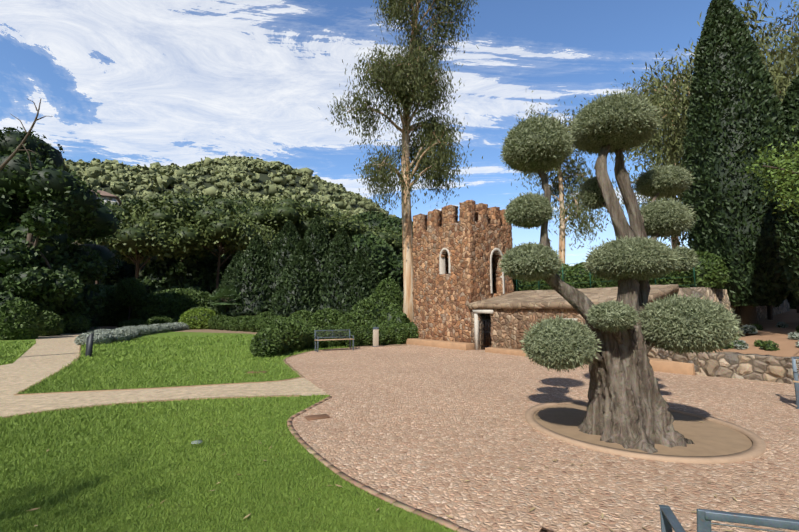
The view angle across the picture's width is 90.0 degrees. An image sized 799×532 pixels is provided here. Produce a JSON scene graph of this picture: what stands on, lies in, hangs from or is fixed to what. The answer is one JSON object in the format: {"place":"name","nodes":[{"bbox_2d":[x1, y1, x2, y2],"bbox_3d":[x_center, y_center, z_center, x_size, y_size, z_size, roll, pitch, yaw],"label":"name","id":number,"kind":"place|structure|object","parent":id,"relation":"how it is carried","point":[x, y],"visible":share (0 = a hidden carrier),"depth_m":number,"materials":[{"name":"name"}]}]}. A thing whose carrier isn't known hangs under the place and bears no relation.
{"place":"outdoors","nodes":[
{"label":"outdoors","id":0,"kind":"place"},
{"bbox_2d":[0,330,327,417],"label":"foot path","id":1,"kind":"structure","parent":0,"point":[43,357],"depth_m":8.97,"materials":[{"name":"beige concrete"}]},
{"bbox_2d":[4,345,302,417],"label":"path kerb","id":2,"kind":"structure","parent":1,"relation":"attached to","point":[148,388],"depth_m":8.63,"materials":[{"name":"beige concrete"}]},
{"bbox_2d":[209,285,242,308],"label":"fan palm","id":3,"kind":"object","parent":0,"point":[227,292],"depth_m":36.54,"materials":[{"name":"green plant"}]},
{"bbox_2d":[0,332,463,531],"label":"lawn","id":4,"kind":"structure","parent":0,"point":[184,334],"depth_m":4.87,"materials":[{"name":"green plant"}]},
{"bbox_2d":[0,99,52,170],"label":"bare branch tree","id":5,"kind":"object","parent":4,"relation":"on","point":[8,160],"visible":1,"depth_m":13.77,"materials":[{"name":"brown plant"}]},
{"bbox_2d":[0,126,68,229],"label":"dark tree","id":6,"kind":"object","parent":4,"relation":"on","point":[11,138],"depth_m":34.40,"materials":[{"name":"green plant"}]},
{"bbox_2d":[0,208,83,310],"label":"dark tree","id":7,"kind":"object","parent":4,"relation":"on","point":[8,279],"depth_m":27.29,"materials":[{"name":"green plant"}]},
{"bbox_2d":[0,147,121,311],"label":"dark tree","id":8,"kind":"object","parent":4,"relation":"on","point":[54,183],"depth_m":29.44,"materials":[{"name":"green plant"}]},
{"bbox_2d":[52,243,108,320],"bbox_3d":[-27.173,1.701,32.060,5.682,7.394,6.544,0,-6,2],"label":"dark tree","id":9,"kind":"object","parent":4,"relation":"on","point":[98,259],"depth_m":32.38,"materials":[{"name":"green plant"}]},
{"bbox_2d":[84,332,93,356],"bbox_3d":[-11.791,2.987,15.199,0.260,0.939,0.260,0,-6,2],"label":"bollard light","id":10,"kind":"object","parent":4,"relation":"on","point":[89,344],"depth_m":15.12,"materials":[{"name":"grey metal"}]},
{"bbox_2d":[73,241,122,328],"bbox_3d":[-30.945,1.950,36.950,9.373,9.128,6.747,2,-7,-18],"label":"dark tree","id":11,"kind":"object","parent":4,"relation":"on","point":[106,254],"depth_m":36.90,"materials":[{"name":"green plant"}]},
{"bbox_2d":[74,322,189,344],"bbox_3d":[-18.180,4.542,28.265,2.922,0.755,17.632,2,-6,-14],"label":"lavender border","id":12,"kind":"object","parent":4,"relation":"on","point":[165,326],"depth_m":23.31,"materials":[{"name":"grey plant"}]},
{"bbox_2d":[246,371,329,420],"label":"service covers","id":13,"kind":"object","parent":4,"relation":"on","point":[316,417],"visible":0.73,"depth_m":6.65,"materials":[{"name":"metal"}]},
{"bbox_2d":[268,239,322,316],"bbox_3d":[-9.260,1.651,38.288,6.850,8.607,6.700,0,-6,2],"label":"conifer tree","id":14,"kind":"object","parent":4,"relation":"on","point":[304,248],"depth_m":36.42,"materials":[{"name":"green plant"}]},
{"bbox_2d":[313,227,355,313],"bbox_3d":[-5.685,1.013,39.035,7.962,10.039,7.658,0,-6,2],"label":"conifer tree","id":15,"kind":"object","parent":4,"relation":"on","point":[341,240],"depth_m":37.23,"materials":[{"name":"green plant"}]},
{"bbox_2d":[332,248,379,314],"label":"conifer tree","id":16,"kind":"object","parent":4,"relation":"on","point":[357,272],"depth_m":36.73,"materials":[{"name":"green plant"}]},
{"bbox_2d":[92,167,403,297],"bbox_3d":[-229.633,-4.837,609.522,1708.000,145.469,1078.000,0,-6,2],"label":"hill terrain","id":17,"kind":"structure","parent":0,"point":[262,179],"depth_m":254.88,"materials":[{"name":"green plant"}]},
{"bbox_2d":[75,196,118,270],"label":"white house walls","id":18,"kind":"structure","parent":17,"relation":"on","point":[108,198],"depth_m":76.46,"materials":[{"name":"white paint"}]},
{"bbox_2d":[91,190,122,205],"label":"house roof","id":19,"kind":"structure","parent":18,"relation":"on","point":[105,194],"depth_m":77.28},
{"bbox_2d":[95,198,140,284],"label":"pine tree","id":20,"kind":"object","parent":17,"relation":"on","point":[126,208],"depth_m":70.10,"materials":[{"name":"green plant"}]},
{"bbox_2d":[126,188,218,261],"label":"pine tree","id":21,"kind":"object","parent":17,"relation":"on","point":[158,202],"depth_m":70.34,"materials":[{"name":"green plant"}]},
{"bbox_2d":[158,198,272,289],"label":"pine tree","id":22,"kind":"object","parent":17,"relation":"on","point":[237,219],"depth_m":66.15,"materials":[{"name":"green plant"}]},
{"bbox_2d":[64,155,395,218],"bbox_3d":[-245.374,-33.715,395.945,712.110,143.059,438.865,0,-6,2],"label":"hill forest trees","id":23,"kind":"object","parent":17,"relation":"on","point":[270,190],"visible":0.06,"depth_m":258.15,"materials":[{"name":"green plant"}]},
{"bbox_2d":[206,192,263,209],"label":"pine tree","id":24,"kind":"object","parent":17,"relation":"on","point":[236,198],"depth_m":122.11,"materials":[{"name":"green plant"}]},
{"bbox_2d":[213,220,278,259],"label":"pine tree","id":25,"kind":"object","parent":17,"relation":"on","point":[271,230],"depth_m":79.48,"materials":[{"name":"green plant"}]},
{"bbox_2d":[236,191,340,235],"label":"pine tree","id":26,"kind":"object","parent":17,"relation":"on","point":[276,214],"depth_m":91.19,"materials":[{"name":"green plant"}]},
{"bbox_2d":[294,206,368,238],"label":"pine tree","id":27,"kind":"object","parent":17,"relation":"on","point":[362,229],"depth_m":97.28,"materials":[{"name":"green plant"}]},
{"bbox_2d":[359,226,402,249],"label":"pine tree","id":28,"kind":"object","parent":17,"relation":"on","point":[381,235],"depth_m":104.88,"materials":[{"name":"green plant"}]},
{"bbox_2d":[89,326,406,346],"bbox_3d":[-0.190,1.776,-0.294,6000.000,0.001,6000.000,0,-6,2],"label":"ground","id":29,"kind":"structure","parent":0,"point":[185,330],"depth_m":32.69,"materials":[{"name":"soil"}]},
{"bbox_2d":[75,212,191,279],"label":"pine tree","id":30,"kind":"object","parent":29,"relation":"on","point":[128,221],"depth_m":60.54,"materials":[{"name":"green plant"}]},
{"bbox_2d":[178,307,217,329],"bbox_3d":[-18.512,4.888,37.118,3.912,2.118,2.912,0,-6,2],"label":"yellow bush","id":31,"kind":"object","parent":29,"relation":"on","point":[185,315],"depth_m":36.08,"materials":[{"name":"plant"}]},
{"bbox_2d":[210,251,241,308],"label":"conifer tree","id":32,"kind":"object","parent":29,"relation":"on","point":[231,266],"depth_m":41.61,"materials":[{"name":"green plant"}]},
{"bbox_2d":[214,235,274,316],"bbox_3d":[-14.379,1.439,40.407,8.921,9.489,8.285,0,-6,2],"label":"conifer tree","id":33,"kind":"object","parent":29,"relation":"on","point":[259,245],"depth_m":38.21,"materials":[{"name":"green plant"}]},
{"bbox_2d":[85,195,412,294],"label":"trees","id":34,"kind":"object","parent":29,"relation":"on","point":[210,270],"depth_m":93.05,"materials":[{"name":"green plant"}]},
{"bbox_2d":[260,220,301,312],"bbox_3d":[-11.503,0.675,41.347,8.849,11.214,8.950,0,-6,2],"label":"conifer tree","id":35,"kind":"object","parent":29,"relation":"on","point":[288,229],"depth_m":39.85,"materials":[{"name":"green plant"}]},
{"bbox_2d":[269,215,330,304],"bbox_3d":[-8.520,0.429,40.467,8.598,11.513,8.802,0,-6,2],"label":"conifer tree","id":36,"kind":"object","parent":29,"relation":"on","point":[317,221],"depth_m":39.39,"materials":[{"name":"green plant"}]},
{"bbox_2d":[0,250,729,356],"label":"bushes","id":37,"kind":"object","parent":29,"relation":"on","point":[374,309],"visible":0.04,"depth_m":23.59,"materials":[{"name":"green plant"}]},
{"bbox_2d":[318,0,482,321],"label":"eucalyptus tree","id":38,"kind":"object","parent":29,"relation":"on","point":[429,94],"depth_m":27.14,"materials":[{"name":"green plant"}]},
{"bbox_2d":[412,200,513,347],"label":"tower walls","id":39,"kind":"structure","parent":29,"relation":"on","point":[473,237],"depth_m":19.79,"materials":[{"name":"brown stone"}]},
{"bbox_2d":[439,248,504,293],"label":"window frames","id":40,"kind":"structure","parent":39,"relation":"attached to","point":[442,265],"depth_m":19.92,"materials":[{"name":"white stone"}]},
{"bbox_2d":[286,344,798,531],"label":"plaza cobbles","id":41,"kind":"object","parent":29,"relation":"on","point":[438,430],"visible":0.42,"depth_m":5.21,"materials":[{"name":"beige stone"}]},
{"bbox_2d":[315,329,353,351],"bbox_3d":[-2.857,3.257,17.518,1.670,0.881,0.575,3,-7,-26],"label":"bench frame","id":42,"kind":"object","parent":41,"relation":"on","point":[318,337],"visible":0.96,"depth_m":17.61,"materials":[{"name":"grey metal"}]},
{"bbox_2d":[316,331,348,336],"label":"bench rods","id":43,"kind":"object","parent":42,"relation":"attached to","point":[334,335],"visible":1,"depth_m":17.81,"materials":[{"name":"metal"}]},
{"bbox_2d":[315,338,353,340],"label":"bench slats","id":44,"kind":"object","parent":42,"relation":"attached to","point":[333,339],"visible":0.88,"depth_m":17.32,"materials":[{"name":"brown wood"}]},
{"bbox_2d":[373,329,378,345],"bbox_3d":[-1.150,3.488,19.348,0.260,0.840,0.120,3,-7,-26],"label":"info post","id":45,"kind":"object","parent":41,"relation":"on","point":[375,337],"visible":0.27,"depth_m":19.30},
{"bbox_2d":[283,345,473,531],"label":"kerb bricks","id":46,"kind":"object","parent":41,"relation":"on","point":[387,498],"visible":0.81,"depth_m":4.07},
{"bbox_2d":[27,390,798,531],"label":"fallen leaves","id":47,"kind":"object","parent":41,"relation":"on","point":[602,515],"visible":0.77,"depth_m":3.64,"materials":[{"name":"brown plant"}]},
{"bbox_2d":[540,527,554,531],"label":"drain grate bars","id":48,"kind":"object","parent":41,"relation":"on","point":[542,529],"visible":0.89,"depth_m":3.23,"materials":[{"name":"black metal"}]},
{"bbox_2d":[404,338,694,374],"bbox_3d":[4.206,3.445,16.410,0.750,0.330,13.388,5,-8,-38],"label":"terracotta plinth","id":49,"kind":"object","parent":41,"relation":"on","point":[662,365],"visible":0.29,"depth_m":16.06,"materials":[{"name":"orange concrete"}]},
{"bbox_2d":[534,403,751,455],"bbox_3d":[3.591,2.470,6.218,2.860,0.001,2.860,0,-6,2],"label":"tree bed","id":50,"kind":"object","parent":41,"relation":"on","point":[709,438],"visible":0.42,"depth_m":5.78,"materials":[{"name":"brown soil"}]},
{"bbox_2d":[537,144,694,453],"bbox_3d":[3.370,0.320,6.007,2.709,4.537,1.438,3,-7,-26],"label":"olive tree trunk and limbs","id":51,"kind":"object","parent":50,"relation":"on","point":[627,406],"visible":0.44,"depth_m":5.63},
{"bbox_2d":[499,90,744,372],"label":"olive tree crowns","id":52,"kind":"object","parent":51,"relation":"attached to","point":[623,314],"visible":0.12,"depth_m":5.71,"materials":[{"name":"green plant"}]},
{"bbox_2d":[525,400,765,463],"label":"tree ring curb","id":53,"kind":"structure","parent":41,"relation":"on","point":[757,448],"depth_m":5.15,"materials":[{"name":"beige concrete"}]},
{"bbox_2d":[659,505,798,531],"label":"bench frame","id":54,"kind":"object","parent":41,"relation":"on","point":[670,521],"visible":1,"depth_m":1.79,"materials":[{"name":"grey metal"}]},
{"bbox_2d":[711,522,785,531],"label":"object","id":55,"kind":"object","parent":54,"relation":"attached to","point":[745,527],"visible":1,"depth_m":1.77,"materials":[{"name":"grey metal"}]},
{"bbox_2d":[791,357,798,408],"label":"bench frame","id":56,"kind":"object","parent":41,"relation":"on","point":[795,375],"visible":0.94,"depth_m":7.29,"materials":[{"name":"grey metal"}]},
{"bbox_2d":[471,295,671,349],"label":"annex walls","id":57,"kind":"structure","parent":29,"relation":"on","point":[508,327],"depth_m":16.50,"materials":[{"name":"brown stone"}]},
{"bbox_2d":[480,314,490,349],"bbox_3d":[3.847,2.926,17.698,0.016,1.600,0.660,5,-8,-38],"label":"door","id":58,"kind":"structure","parent":57,"relation":"attached to","point":[485,331],"depth_m":17.72,"materials":[{"name":"grey"}]},
{"bbox_2d":[473,310,577,349],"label":"annex lintels","id":59,"kind":"object","parent":57,"relation":"attached to","point":[476,333],"visible":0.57,"depth_m":17.84,"materials":[{"name":"beige stone"}]},
{"bbox_2d":[468,284,678,309],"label":"annex roof","id":60,"kind":"structure","parent":57,"relation":"on","point":[539,299],"depth_m":16.13,"materials":[{"name":"beige stone"}]},
{"bbox_2d":[647,347,798,384],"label":"retaining wall","id":61,"kind":"structure","parent":29,"relation":"on","point":[758,367],"depth_m":10.43,"materials":[{"name":"stone"}]},
{"bbox_2d":[0,0,798,265],"label":"sky","id":62,"kind":"structure","parent":0,"point":[181,83],"materials":[{"name":"blue"}]},
{"bbox_2d":[516,263,695,289],"bbox_3d":[6.042,0.841,9.476,6.407,3.970,21.996,-2,-6,17],"label":"green fence","id":63,"kind":"object","parent":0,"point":[590,275],"visible":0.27,"depth_m":17.91,"materials":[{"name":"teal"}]},
{"bbox_2d":[671,287,789,333],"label":"wall","id":64,"kind":"structure","parent":0,"point":[720,296],"depth_m":15.93,"materials":[{"name":"stone"}]},
{"bbox_2d":[626,0,798,247],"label":"eucalyptus tree","id":65,"kind":"object","parent":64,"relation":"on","point":[779,79],"depth_m":23.34,"materials":[{"name":"green plant"}]},
{"bbox_2d":[767,305,798,319],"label":"terrace tree trunks","id":66,"kind":"object","parent":64,"relation":"on","point":[769,312],"depth_m":19.23,"materials":[{"name":"brown plant"}]},
{"bbox_2d":[707,309,798,356],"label":"bank","id":67,"kind":"structure","parent":0,"point":[771,331],"depth_m":12.52,"materials":[{"name":"soil"}]},
{"bbox_2d":[506,91,623,263],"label":"eucalyptus tree","id":68,"kind":"object","parent":67,"relation":"on","point":[571,191],"depth_m":42.14,"materials":[{"name":"green plant"}]},
{"bbox_2d":[599,57,688,248],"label":"eucalyptus tree","id":69,"kind":"object","parent":67,"relation":"on","point":[645,149],"depth_m":41.75,"materials":[{"name":"green plant"}]},
{"bbox_2d":[612,49,778,248],"bbox_3d":[22.659,-6.946,31.386,11.060,21.207,12.222,0,-6,2],"label":"eucalyptus tree","id":70,"kind":"object","parent":67,"relation":"on","point":[657,153],"depth_m":31.58,"materials":[{"name":"green plant"}]},
{"bbox_2d":[681,0,790,326],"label":"cypress tree","id":71,"kind":"object","parent":67,"relation":"on","point":[743,34],"depth_m":16.26,"materials":[{"name":"green plant"}]},
{"bbox_2d":[722,322,798,350],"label":"shrubs","id":72,"kind":"object","parent":67,"relation":"on","point":[756,330],"depth_m":11.23,"materials":[{"name":"green plant"}]},
{"bbox_2d":[739,125,798,222],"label":"tree","id":73,"kind":"object","parent":67,"relation":"on","point":[787,163],"depth_m":10.30,"materials":[{"name":"green plant"}]},
{"bbox_2d":[751,0,798,95],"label":"eucalyptus tree","id":74,"kind":"object","parent":67,"relation":"on","point":[784,25],"depth_m":38.02,"materials":[{"name":"green plant"}]},
{"bbox_2d":[761,4,798,96],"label":"eucalyptus tree","id":75,"kind":"object","parent":67,"relation":"on","point":[792,34],"depth_m":28.66,"materials":[{"name":"green plant"}]},
{"bbox_2d":[774,108,798,301],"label":"cypress tree","id":76,"kind":"object","parent":67,"relation":"on","point":[789,259],"depth_m":12.85,"materials":[{"name":"green plant"}]},
{"bbox_2d":[778,75,798,305],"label":"cypress tree","id":77,"kind":"object","parent":67,"relation":"on","point":[792,92],"depth_m":16.46,"materials":[{"name":"green plant"}]},
{"bbox_2d":[789,302,795,308],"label":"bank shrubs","id":78,"kind":"object","parent":67,"relation":"on","point":[791,305],"depth_m":25.43,"materials":[{"name":"green plant"}]}
]}

